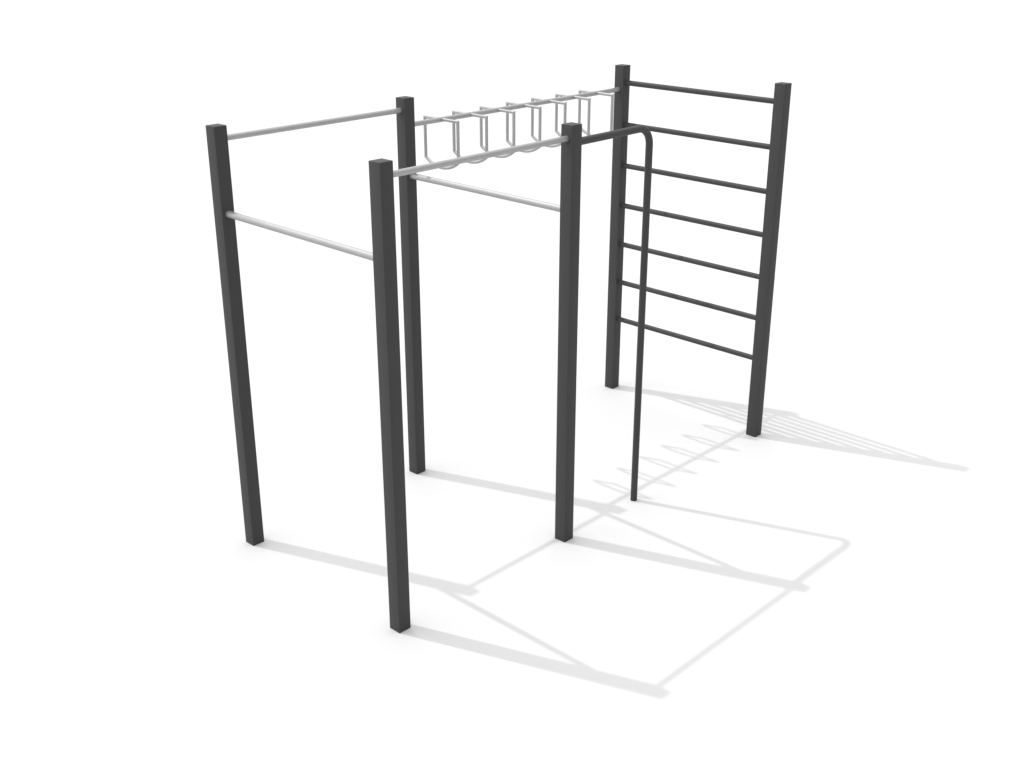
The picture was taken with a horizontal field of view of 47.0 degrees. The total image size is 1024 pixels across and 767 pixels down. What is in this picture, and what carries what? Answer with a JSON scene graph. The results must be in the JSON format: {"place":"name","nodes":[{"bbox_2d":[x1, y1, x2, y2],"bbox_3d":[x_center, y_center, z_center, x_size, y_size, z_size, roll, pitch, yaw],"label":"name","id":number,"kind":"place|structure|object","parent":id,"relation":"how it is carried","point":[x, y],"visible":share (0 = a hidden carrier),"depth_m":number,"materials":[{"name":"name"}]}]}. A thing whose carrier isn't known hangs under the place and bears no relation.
{"place":"outdoors","nodes":[
{"label":"outdoors","id":0,"kind":"place"},
{"bbox_2d":[0,0,1023,766],"bbox_3d":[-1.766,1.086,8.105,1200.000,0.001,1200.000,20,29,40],"label":"ground","id":1,"kind":"structure","parent":0,"point":[824,568],"depth_m":10.42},
{"bbox_2d":[205,64,791,632],"bbox_3d":[0.063,-0.580,8.429,1.738,2.838,3.960,20,29,40],"label":"calisthenics frame","id":2,"kind":"object","parent":1,"relation":"on","point":[571,142],"visible":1,"depth_m":7.89,"materials":[{"name":"metal"}]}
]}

